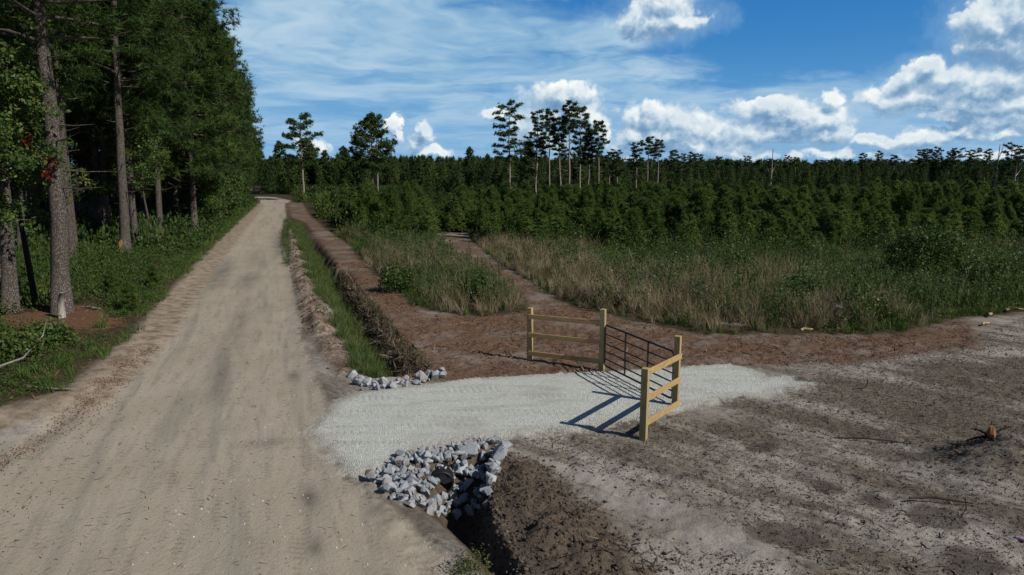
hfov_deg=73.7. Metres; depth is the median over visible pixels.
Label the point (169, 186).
pine tree
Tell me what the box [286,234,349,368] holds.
berm clods
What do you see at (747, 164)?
pine tree
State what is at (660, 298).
dry grass
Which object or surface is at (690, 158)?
pine tree
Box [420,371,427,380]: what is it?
rock
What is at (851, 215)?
young pine
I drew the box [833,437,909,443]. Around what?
branch
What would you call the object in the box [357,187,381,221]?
young pine
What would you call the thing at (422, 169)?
pine wood
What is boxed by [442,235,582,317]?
footpath
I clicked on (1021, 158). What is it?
pine tree
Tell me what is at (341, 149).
pine tree
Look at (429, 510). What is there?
rock
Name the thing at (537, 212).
young pine
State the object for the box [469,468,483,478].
rock
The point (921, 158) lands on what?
pine tree
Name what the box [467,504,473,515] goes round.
rock
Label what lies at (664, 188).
young pine
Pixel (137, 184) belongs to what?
broadleaf tree
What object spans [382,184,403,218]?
young pine
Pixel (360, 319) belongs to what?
ditch bank roots
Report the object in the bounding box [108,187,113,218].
pine tree
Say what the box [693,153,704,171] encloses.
pine tree
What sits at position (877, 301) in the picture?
shrub
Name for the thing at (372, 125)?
pine tree
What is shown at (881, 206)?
young pine
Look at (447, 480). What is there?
rock
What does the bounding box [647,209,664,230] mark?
young pine
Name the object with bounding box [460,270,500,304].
shrub
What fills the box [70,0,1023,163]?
sky
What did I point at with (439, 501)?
rock
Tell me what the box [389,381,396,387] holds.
rock
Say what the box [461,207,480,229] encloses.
young pine
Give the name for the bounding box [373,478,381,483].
rock
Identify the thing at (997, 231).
young pine
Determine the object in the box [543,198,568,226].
young pine
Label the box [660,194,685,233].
young pine
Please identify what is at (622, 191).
young pine
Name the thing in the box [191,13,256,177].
pine tree
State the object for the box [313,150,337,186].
pine tree
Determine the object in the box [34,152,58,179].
red creeper
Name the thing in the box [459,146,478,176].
pine tree
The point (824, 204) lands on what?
young pine
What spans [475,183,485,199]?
young pine
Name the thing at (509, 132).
pine tree
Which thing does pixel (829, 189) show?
young pine
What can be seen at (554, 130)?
pine tree
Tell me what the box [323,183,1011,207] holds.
brush
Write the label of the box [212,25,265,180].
pine tree
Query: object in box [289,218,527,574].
ditch
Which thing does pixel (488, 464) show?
rock
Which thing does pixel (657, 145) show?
pine tree
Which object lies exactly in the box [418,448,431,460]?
rock
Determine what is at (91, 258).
undergrowth
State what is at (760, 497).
twigs
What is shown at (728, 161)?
pine tree
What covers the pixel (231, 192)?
broadleaf tree
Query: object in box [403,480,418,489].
rock
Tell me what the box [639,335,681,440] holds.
fence panel
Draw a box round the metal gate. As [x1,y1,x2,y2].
[604,325,673,398]
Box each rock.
[347,370,357,377]
[352,378,362,384]
[364,381,371,386]
[365,469,379,481]
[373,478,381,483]
[377,377,388,383]
[379,482,395,492]
[382,478,387,484]
[383,483,390,490]
[384,465,395,475]
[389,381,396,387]
[389,493,395,499]
[390,482,396,489]
[394,449,406,455]
[394,456,409,467]
[397,496,407,500]
[398,465,406,473]
[400,481,407,488]
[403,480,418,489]
[405,501,415,507]
[406,489,411,497]
[407,486,417,500]
[415,484,429,497]
[417,472,424,477]
[417,501,426,507]
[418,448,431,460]
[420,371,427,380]
[423,450,429,456]
[424,498,436,513]
[425,507,433,515]
[427,476,436,485]
[428,500,434,507]
[431,372,438,379]
[431,448,438,454]
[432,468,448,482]
[437,494,441,505]
[438,452,443,461]
[439,371,445,377]
[439,505,447,516]
[442,477,451,483]
[443,450,450,460]
[452,459,467,475]
[452,508,461,520]
[454,498,462,504]
[459,440,477,456]
[460,494,468,502]
[461,452,466,460]
[461,478,473,490]
[464,468,469,475]
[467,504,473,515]
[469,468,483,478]
[470,498,476,503]
[473,489,479,496]
[479,486,492,495]
[480,452,485,461]
[483,499,489,508]
[484,462,501,473]
[484,487,491,495]
[485,436,499,443]
[486,471,496,486]
[488,475,492,484]
[489,464,495,472]
[493,441,512,453]
[493,446,507,460]
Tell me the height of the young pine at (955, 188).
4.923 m
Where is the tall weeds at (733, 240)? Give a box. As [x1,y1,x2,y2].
[482,214,1023,327]
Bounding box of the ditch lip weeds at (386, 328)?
[337,271,434,376]
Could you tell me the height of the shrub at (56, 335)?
1.159 m
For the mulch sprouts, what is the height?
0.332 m
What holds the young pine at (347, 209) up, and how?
on the ground at (692, 525)
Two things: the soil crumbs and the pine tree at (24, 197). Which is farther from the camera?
the pine tree at (24, 197)
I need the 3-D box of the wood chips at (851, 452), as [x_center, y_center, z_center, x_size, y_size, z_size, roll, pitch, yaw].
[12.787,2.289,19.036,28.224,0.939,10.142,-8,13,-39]
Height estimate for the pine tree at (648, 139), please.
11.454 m
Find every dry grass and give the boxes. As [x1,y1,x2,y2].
[337,222,524,315]
[471,226,988,333]
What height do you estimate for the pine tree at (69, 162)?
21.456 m
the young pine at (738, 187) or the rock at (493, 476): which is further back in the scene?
the young pine at (738, 187)
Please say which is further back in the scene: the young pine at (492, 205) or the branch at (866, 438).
the young pine at (492, 205)
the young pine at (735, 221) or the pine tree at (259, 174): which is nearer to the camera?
the young pine at (735, 221)
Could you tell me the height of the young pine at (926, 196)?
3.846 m
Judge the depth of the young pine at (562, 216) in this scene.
53.73 m
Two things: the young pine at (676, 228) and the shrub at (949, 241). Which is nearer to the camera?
the shrub at (949, 241)
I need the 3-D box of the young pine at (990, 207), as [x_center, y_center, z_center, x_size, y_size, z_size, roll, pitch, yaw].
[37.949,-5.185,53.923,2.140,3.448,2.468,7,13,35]
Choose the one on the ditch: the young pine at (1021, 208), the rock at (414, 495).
the rock at (414, 495)
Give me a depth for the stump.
13.70 m
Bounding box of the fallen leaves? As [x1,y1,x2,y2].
[0,347,147,551]
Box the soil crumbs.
[534,317,1023,574]
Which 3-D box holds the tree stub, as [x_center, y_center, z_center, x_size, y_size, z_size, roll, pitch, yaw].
[-17.046,0.714,25.842,0.315,1.072,0.262,-5,11,-25]
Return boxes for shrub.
[0,323,50,363]
[19,314,79,348]
[375,260,421,292]
[443,276,473,302]
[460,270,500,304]
[713,244,757,275]
[776,268,825,302]
[832,281,891,316]
[880,220,980,276]
[953,253,1022,291]
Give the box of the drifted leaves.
[0,344,171,467]
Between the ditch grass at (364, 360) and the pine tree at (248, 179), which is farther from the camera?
the pine tree at (248, 179)
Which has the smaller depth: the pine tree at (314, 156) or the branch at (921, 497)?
the branch at (921, 497)
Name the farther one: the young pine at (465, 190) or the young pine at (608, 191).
the young pine at (465, 190)
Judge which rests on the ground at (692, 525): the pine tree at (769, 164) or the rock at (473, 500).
the pine tree at (769, 164)
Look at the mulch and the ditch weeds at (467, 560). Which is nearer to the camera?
the ditch weeds at (467, 560)
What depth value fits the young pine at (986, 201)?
60.06 m
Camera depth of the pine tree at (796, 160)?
176.81 m
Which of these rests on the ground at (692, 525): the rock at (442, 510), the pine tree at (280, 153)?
the pine tree at (280, 153)
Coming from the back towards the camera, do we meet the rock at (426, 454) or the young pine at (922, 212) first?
the young pine at (922, 212)
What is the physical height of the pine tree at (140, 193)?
21.072 m
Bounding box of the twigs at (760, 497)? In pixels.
[513,322,1023,574]
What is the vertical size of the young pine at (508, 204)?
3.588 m
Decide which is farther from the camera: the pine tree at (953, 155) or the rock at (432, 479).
the pine tree at (953, 155)
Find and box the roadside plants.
[277,217,292,266]
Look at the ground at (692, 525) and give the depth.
15.21 m
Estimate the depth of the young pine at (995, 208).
50.07 m
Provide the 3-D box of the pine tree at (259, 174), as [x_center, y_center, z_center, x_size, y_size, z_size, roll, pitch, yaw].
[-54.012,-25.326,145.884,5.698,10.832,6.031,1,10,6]
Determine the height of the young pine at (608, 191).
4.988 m
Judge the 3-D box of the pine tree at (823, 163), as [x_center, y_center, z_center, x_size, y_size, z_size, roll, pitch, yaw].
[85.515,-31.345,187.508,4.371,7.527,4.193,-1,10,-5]
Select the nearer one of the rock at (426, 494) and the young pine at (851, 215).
the rock at (426, 494)
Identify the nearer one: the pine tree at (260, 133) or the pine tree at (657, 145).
the pine tree at (260, 133)
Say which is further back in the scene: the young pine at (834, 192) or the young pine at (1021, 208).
the young pine at (834, 192)
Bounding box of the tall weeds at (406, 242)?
[342,212,494,283]
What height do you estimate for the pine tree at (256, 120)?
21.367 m
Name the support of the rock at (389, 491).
on the ditch
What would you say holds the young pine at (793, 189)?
on the ground at (692, 525)
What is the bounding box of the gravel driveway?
[309,363,816,475]
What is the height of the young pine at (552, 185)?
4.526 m
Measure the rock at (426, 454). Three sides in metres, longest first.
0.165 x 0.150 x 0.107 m
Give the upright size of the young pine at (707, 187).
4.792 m
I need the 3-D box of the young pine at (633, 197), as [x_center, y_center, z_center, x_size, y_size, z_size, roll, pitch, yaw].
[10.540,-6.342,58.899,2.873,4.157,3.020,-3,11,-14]
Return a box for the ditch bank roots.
[333,268,400,374]
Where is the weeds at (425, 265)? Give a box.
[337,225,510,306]
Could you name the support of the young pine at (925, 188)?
on the ground at (692, 525)
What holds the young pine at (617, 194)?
on the ground at (692, 525)
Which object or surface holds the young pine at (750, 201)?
on the ground at (692, 525)
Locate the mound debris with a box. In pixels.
[936,425,1016,464]
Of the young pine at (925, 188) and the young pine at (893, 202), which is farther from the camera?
the young pine at (925, 188)
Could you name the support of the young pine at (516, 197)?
on the ground at (692, 525)
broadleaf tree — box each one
[0,1,95,235]
[19,112,49,219]
[66,94,114,229]
[102,106,171,242]
[174,152,226,227]
[177,150,231,215]
[196,135,245,211]
[223,164,244,210]
[233,165,246,202]
[240,164,254,198]
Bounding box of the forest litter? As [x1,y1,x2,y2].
[0,282,174,405]
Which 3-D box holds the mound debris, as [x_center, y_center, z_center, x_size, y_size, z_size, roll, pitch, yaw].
[9.458,3.176,13.946,2.632,0.843,0.933,-6,12,-31]
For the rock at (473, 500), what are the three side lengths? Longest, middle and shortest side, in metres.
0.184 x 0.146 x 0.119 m
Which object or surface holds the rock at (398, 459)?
on the ditch
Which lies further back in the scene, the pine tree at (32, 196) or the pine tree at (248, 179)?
the pine tree at (248, 179)
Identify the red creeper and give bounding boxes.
[19,134,32,147]
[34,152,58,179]
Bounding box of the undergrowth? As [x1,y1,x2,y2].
[0,229,207,397]
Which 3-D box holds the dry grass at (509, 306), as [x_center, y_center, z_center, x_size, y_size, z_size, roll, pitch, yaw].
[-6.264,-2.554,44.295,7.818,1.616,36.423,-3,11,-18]
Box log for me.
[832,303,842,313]
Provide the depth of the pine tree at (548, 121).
119.17 m
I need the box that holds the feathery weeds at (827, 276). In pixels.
[474,224,1022,329]
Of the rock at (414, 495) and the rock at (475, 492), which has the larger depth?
the rock at (475, 492)
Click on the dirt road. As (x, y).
(249, 268)
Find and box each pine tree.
[0,0,70,313]
[0,0,72,279]
[0,0,168,313]
[7,1,127,249]
[10,3,70,248]
[12,0,109,261]
[15,41,71,234]
[22,12,174,235]
[23,190,26,201]
[26,128,47,228]
[49,0,200,256]
[61,11,145,239]
[63,0,188,245]
[65,58,94,231]
[69,24,183,219]
[97,63,200,218]
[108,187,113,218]
[124,0,207,239]
[138,0,256,230]
[144,0,210,206]
[162,0,252,212]
[165,13,204,215]
[165,186,178,205]
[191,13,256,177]
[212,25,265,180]
[223,28,261,184]
[236,69,263,174]
[248,97,263,176]
[249,122,264,179]
[250,148,267,192]
[272,140,289,185]
[275,112,324,192]
[297,137,315,163]
[298,142,320,184]
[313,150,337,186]
[338,145,350,161]
[339,148,355,184]
[344,152,360,185]
[348,111,398,190]
[367,157,385,184]
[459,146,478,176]
[492,98,530,183]
[511,141,543,187]
[522,109,549,193]
[540,108,559,187]
[549,116,568,185]
[556,100,581,183]
[567,106,597,186]
[577,126,597,184]
[585,119,610,181]
[599,151,619,181]
[607,149,626,183]
[624,140,646,187]
[641,136,654,180]
[650,139,665,182]
[666,149,679,170]
[672,153,691,175]
[683,151,700,184]
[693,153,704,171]
[714,156,724,172]
[718,158,735,182]
[742,156,752,169]
[765,158,775,178]
[782,155,795,170]
[792,157,799,172]
[818,160,832,170]
[857,153,869,176]
[870,150,887,169]
[887,154,901,172]
[915,149,929,168]
[923,148,933,173]
[928,146,946,180]
[942,147,966,171]
[942,150,954,172]
[960,147,985,175]
[978,148,995,181]
[995,142,1023,178]
[1012,148,1023,183]
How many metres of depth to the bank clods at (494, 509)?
11.51 m
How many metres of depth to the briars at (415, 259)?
43.25 m
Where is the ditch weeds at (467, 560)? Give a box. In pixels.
[449,543,517,574]
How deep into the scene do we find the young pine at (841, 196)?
64.83 m
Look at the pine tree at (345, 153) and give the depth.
147.90 m
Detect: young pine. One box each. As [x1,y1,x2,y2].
[338,199,351,224]
[355,183,364,205]
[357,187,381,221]
[359,182,379,211]
[379,187,388,204]
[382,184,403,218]
[398,181,417,220]
[413,184,427,200]
[415,195,435,209]
[443,200,452,215]
[451,183,473,208]
[451,191,471,228]
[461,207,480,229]
[474,198,490,237]
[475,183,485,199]
[483,185,503,209]
[488,199,501,228]
[499,181,511,203]
[500,197,514,222]
[504,188,531,211]
[519,178,536,201]
[523,198,534,208]
[530,188,548,218]
[531,208,540,224]
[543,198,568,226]
[545,183,558,195]
[545,188,567,213]
[553,214,569,229]
[557,183,577,209]
[559,200,569,217]
[572,184,598,217]
[573,184,581,199]
[576,208,592,235]
[591,207,607,243]
[594,189,602,203]
[599,181,618,209]
[602,187,621,211]
[605,195,621,217]
[616,181,627,202]
[618,207,644,240]
[620,191,639,216]
[630,196,647,217]
[637,183,646,198]
[641,198,654,221]
[642,189,663,214]
[647,181,654,190]
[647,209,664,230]
[650,183,667,211]
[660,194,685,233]
[661,184,670,196]
[669,223,683,246]
[674,191,684,204]
[675,185,690,204]
[684,188,715,239]
[685,187,711,218]
[691,180,706,194]
[702,181,714,198]
[705,208,733,247]
[711,183,735,213]
[712,199,739,220]
[719,188,737,202]
[727,218,740,229]
[731,192,752,217]
[735,183,741,192]
[736,222,752,240]
[739,187,747,206]
[744,179,760,200]
[745,196,756,210]
[746,186,758,203]
[756,189,767,201]
[757,214,782,243]
[760,185,787,216]
[775,209,795,237]
[778,192,803,226]
[779,214,792,245]
[782,188,791,197]
[790,187,796,196]
[795,185,813,209]
[806,231,830,248]
[808,203,820,216]
[810,189,833,210]
[815,207,832,232]
[820,202,830,212]
[823,208,853,246]
[825,183,836,201]
[831,184,855,204]
[831,185,855,209]
[833,185,853,207]
[841,209,856,226]
[851,187,870,207]
[851,197,873,230]
[866,181,877,193]
[866,192,880,203]
[868,197,880,207]
[873,201,896,215]
[877,214,903,238]
[890,193,900,210]
[894,186,912,219]
[899,189,920,227]
[912,181,923,209]
[918,208,934,221]
[919,182,932,201]
[921,192,931,207]
[922,220,941,239]
[924,183,947,223]
[927,208,937,224]
[931,181,938,190]
[937,202,959,224]
[939,183,958,204]
[946,181,964,202]
[951,200,967,212]
[959,191,971,210]
[960,208,979,228]
[962,179,978,193]
[964,191,983,210]
[980,204,991,217]
[982,201,1008,232]
[983,196,996,206]
[984,201,1006,220]
[985,184,1004,200]
[987,188,1002,206]
[989,225,1004,240]
[1002,189,1010,200]
[1003,190,1020,205]
[1003,201,1016,223]
[1008,222,1022,239]
[1010,192,1023,212]
[1015,199,1023,219]
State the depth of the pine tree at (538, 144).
108.71 m
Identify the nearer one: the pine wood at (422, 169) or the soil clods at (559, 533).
the soil clods at (559, 533)
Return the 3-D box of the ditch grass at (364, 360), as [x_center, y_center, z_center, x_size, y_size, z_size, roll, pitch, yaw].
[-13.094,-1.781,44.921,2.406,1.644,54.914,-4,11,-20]
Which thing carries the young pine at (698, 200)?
on the ground at (692, 525)
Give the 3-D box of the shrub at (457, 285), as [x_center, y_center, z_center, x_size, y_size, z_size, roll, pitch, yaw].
[-2.252,0.157,30.107,1.521,1.234,1.502,8,13,36]
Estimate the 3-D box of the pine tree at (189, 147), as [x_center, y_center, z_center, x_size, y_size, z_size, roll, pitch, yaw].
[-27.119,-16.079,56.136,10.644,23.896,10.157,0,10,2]
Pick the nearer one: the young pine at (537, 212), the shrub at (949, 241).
the shrub at (949, 241)
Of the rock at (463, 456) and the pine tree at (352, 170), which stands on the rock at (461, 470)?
the rock at (463, 456)
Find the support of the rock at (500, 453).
on the ditch
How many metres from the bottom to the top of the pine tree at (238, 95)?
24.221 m
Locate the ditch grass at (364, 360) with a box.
[287,220,395,377]
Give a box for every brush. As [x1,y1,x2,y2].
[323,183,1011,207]
[336,269,436,378]
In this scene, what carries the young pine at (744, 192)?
on the ground at (692, 525)
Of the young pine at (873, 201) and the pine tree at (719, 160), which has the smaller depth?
the young pine at (873, 201)
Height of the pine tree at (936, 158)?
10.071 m
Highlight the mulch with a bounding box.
[331,262,974,378]
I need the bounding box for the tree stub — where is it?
[57,292,65,317]
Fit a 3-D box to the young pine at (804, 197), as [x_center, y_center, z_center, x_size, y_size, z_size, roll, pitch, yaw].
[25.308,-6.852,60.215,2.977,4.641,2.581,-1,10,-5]
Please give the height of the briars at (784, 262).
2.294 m
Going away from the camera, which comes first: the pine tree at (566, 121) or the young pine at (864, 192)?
the young pine at (864, 192)
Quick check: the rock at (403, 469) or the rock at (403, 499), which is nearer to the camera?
the rock at (403, 499)
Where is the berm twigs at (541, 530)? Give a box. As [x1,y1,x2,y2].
[485,442,656,574]
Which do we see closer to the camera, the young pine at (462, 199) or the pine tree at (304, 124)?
the young pine at (462, 199)
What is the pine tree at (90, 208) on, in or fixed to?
on the ground at (692, 525)
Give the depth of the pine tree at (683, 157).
135.44 m
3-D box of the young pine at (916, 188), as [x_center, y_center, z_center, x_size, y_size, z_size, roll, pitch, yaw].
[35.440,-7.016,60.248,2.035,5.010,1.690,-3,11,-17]
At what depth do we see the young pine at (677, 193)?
60.32 m
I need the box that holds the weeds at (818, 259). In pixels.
[472,225,1023,328]
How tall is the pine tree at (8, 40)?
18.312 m
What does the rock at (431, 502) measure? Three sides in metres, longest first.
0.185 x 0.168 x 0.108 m
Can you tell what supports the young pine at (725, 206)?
on the ground at (692, 525)
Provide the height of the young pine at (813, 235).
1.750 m
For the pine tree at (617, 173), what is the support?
on the ground at (692, 525)
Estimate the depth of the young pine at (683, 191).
62.11 m
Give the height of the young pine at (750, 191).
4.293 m
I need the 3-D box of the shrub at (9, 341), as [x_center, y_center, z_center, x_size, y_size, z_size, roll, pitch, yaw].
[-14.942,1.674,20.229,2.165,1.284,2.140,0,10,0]
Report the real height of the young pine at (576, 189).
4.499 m
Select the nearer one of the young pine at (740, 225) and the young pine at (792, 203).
the young pine at (740, 225)
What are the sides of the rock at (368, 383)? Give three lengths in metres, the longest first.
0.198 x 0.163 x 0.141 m
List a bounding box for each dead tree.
[9,160,37,304]
[767,153,777,187]
[994,142,1004,187]
[1014,160,1022,179]
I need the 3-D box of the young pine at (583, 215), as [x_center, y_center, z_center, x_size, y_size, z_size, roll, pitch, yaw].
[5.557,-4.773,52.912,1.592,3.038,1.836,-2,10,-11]
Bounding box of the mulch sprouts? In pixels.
[328,239,921,361]
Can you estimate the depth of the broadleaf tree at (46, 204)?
56.30 m
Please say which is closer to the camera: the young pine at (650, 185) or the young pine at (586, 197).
the young pine at (586, 197)
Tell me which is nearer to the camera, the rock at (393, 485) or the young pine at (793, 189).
the rock at (393, 485)
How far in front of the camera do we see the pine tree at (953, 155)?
143.01 m
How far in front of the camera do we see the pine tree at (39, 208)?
48.95 m
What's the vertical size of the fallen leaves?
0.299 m
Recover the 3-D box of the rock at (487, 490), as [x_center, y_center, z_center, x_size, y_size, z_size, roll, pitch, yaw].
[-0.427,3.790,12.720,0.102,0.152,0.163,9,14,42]
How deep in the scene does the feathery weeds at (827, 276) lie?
30.78 m
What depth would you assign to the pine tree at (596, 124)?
106.96 m
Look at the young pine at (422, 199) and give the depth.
65.94 m
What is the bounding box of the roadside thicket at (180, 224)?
[13,186,258,253]
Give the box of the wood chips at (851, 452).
[514,318,1023,574]
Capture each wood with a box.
[254,156,1023,184]
[259,153,1023,192]
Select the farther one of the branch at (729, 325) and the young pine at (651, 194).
the young pine at (651, 194)
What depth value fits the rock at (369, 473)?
13.18 m
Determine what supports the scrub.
on the ground at (692, 525)
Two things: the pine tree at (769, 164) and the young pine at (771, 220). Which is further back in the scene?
the pine tree at (769, 164)
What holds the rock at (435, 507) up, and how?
on the ditch
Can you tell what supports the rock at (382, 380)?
on the ground at (692, 525)
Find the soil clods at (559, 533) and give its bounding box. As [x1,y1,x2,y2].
[476,452,681,574]
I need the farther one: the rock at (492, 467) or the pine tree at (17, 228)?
the pine tree at (17, 228)
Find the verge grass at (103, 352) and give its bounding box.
[0,201,256,404]
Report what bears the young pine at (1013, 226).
on the ground at (692, 525)
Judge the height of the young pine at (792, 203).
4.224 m
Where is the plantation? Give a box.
[333,177,1023,203]
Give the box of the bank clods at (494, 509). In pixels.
[472,472,533,574]
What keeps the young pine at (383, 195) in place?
on the ground at (692, 525)
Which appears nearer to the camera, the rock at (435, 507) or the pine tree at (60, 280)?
the rock at (435, 507)
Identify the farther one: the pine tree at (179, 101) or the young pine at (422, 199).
the young pine at (422, 199)
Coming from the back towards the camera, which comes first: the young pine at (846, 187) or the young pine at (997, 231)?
the young pine at (846, 187)
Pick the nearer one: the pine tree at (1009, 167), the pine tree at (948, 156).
the pine tree at (1009, 167)
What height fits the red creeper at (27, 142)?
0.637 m
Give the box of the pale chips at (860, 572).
[512,318,1023,574]
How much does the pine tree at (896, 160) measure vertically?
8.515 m
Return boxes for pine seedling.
[101,264,123,293]
[118,281,139,310]
[143,262,163,285]
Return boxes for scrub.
[315,191,1023,251]
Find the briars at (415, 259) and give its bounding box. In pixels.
[339,217,514,306]
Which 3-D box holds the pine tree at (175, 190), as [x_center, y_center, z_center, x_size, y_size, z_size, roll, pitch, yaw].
[-31.131,-16.028,62.571,6.930,21.456,7.864,11,13,37]
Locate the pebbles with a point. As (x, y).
(274, 496)
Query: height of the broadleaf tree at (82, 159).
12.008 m
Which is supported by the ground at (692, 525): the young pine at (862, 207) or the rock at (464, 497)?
the young pine at (862, 207)
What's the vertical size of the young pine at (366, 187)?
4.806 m
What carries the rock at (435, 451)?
on the rock
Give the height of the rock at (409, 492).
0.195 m
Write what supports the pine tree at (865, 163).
on the ground at (692, 525)
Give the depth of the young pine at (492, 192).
64.99 m
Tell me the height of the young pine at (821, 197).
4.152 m
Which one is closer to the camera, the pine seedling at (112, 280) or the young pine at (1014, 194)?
the pine seedling at (112, 280)
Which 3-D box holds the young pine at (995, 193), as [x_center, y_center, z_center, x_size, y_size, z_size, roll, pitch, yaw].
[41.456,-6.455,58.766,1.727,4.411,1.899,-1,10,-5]
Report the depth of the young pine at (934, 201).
56.46 m
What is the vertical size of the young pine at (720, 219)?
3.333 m
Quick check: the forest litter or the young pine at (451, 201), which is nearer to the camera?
the forest litter
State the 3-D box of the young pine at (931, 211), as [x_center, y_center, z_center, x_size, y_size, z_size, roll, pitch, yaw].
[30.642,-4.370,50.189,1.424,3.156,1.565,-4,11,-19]
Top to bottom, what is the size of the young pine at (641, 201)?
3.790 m
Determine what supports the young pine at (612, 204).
on the ground at (692, 525)
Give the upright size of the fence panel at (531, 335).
2.090 m
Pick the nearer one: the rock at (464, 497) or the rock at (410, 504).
the rock at (410, 504)
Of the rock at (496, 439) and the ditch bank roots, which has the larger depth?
the ditch bank roots
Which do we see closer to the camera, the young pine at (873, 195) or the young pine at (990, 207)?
the young pine at (990, 207)
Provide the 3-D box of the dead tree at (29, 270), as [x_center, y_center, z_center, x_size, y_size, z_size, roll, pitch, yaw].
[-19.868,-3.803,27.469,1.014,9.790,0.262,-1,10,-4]
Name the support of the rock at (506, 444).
on the rock at (500, 453)
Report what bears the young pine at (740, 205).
on the ground at (692, 525)
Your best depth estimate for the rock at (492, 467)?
13.23 m
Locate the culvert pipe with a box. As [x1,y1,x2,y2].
[431,463,453,492]
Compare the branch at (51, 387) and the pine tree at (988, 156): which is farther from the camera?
the pine tree at (988, 156)
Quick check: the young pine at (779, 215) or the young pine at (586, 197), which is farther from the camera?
the young pine at (586, 197)
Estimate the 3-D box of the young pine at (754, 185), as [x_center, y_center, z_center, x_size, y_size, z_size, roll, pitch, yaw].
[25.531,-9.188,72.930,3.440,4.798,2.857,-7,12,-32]
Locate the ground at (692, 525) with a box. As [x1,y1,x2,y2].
[0,167,1023,574]
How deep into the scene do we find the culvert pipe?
13.81 m
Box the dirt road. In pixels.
[0,197,458,574]
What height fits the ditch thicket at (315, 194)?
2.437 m
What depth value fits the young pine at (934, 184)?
69.78 m
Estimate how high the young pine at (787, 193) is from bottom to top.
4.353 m
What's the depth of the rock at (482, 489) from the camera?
12.78 m
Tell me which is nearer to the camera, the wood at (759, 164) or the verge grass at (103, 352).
the verge grass at (103, 352)
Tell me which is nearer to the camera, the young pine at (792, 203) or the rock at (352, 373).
the rock at (352, 373)
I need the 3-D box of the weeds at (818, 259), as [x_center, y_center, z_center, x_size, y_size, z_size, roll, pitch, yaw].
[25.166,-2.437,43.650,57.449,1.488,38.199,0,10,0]
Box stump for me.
[963,420,1013,443]
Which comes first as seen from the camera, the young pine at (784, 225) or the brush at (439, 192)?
the young pine at (784, 225)
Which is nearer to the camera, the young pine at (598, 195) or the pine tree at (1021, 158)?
the young pine at (598, 195)
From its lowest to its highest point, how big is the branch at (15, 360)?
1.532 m
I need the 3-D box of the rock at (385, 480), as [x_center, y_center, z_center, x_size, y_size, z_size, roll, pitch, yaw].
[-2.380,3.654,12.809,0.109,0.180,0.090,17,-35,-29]
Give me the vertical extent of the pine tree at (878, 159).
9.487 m
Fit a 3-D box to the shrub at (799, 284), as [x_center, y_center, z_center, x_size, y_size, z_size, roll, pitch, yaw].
[12.390,0.003,29.432,2.206,1.750,2.127,0,10,0]
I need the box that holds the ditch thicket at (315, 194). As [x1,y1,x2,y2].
[276,183,386,233]
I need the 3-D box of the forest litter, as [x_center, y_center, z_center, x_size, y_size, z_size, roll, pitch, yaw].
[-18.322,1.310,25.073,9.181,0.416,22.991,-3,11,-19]
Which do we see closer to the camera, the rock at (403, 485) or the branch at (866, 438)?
the rock at (403, 485)
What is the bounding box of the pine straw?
[0,301,415,574]
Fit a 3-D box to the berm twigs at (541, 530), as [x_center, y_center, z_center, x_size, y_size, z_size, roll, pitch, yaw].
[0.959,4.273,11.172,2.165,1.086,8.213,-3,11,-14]
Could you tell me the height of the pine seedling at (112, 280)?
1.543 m
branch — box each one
[0,317,46,367]
[24,386,74,388]
[82,305,101,309]
[700,322,744,326]
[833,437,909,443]
[909,496,972,503]
[958,498,966,518]
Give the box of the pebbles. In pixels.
[132,376,458,572]
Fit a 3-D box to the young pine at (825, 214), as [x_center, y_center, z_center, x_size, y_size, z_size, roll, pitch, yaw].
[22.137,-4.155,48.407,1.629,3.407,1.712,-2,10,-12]
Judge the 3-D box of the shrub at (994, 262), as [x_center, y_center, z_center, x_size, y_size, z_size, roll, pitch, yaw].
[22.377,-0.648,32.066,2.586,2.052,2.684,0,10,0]
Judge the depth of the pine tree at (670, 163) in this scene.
131.28 m
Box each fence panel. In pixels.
[527,307,606,370]
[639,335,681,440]
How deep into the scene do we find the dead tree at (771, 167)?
147.77 m
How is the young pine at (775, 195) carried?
on the ground at (692, 525)
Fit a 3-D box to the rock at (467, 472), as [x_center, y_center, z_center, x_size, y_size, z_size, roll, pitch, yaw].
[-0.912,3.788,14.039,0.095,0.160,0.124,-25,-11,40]
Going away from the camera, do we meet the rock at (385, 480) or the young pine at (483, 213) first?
the rock at (385, 480)
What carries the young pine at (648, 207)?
on the ground at (692, 525)
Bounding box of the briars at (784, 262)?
[468,221,1023,332]
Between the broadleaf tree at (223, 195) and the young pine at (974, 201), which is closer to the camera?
the young pine at (974, 201)
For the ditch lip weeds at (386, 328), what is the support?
on the ditch
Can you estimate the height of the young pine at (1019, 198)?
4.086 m
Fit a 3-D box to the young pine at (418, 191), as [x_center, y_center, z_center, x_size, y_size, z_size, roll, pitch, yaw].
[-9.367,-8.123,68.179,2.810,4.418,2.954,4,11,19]
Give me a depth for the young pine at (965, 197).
60.53 m
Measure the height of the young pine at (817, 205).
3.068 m
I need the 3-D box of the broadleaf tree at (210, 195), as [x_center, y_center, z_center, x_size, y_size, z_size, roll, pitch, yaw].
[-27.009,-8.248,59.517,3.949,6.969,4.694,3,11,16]
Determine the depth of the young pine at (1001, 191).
69.84 m
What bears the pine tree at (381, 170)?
on the ground at (692, 525)
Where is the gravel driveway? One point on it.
(351, 453)
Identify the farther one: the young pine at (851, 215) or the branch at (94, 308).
the young pine at (851, 215)

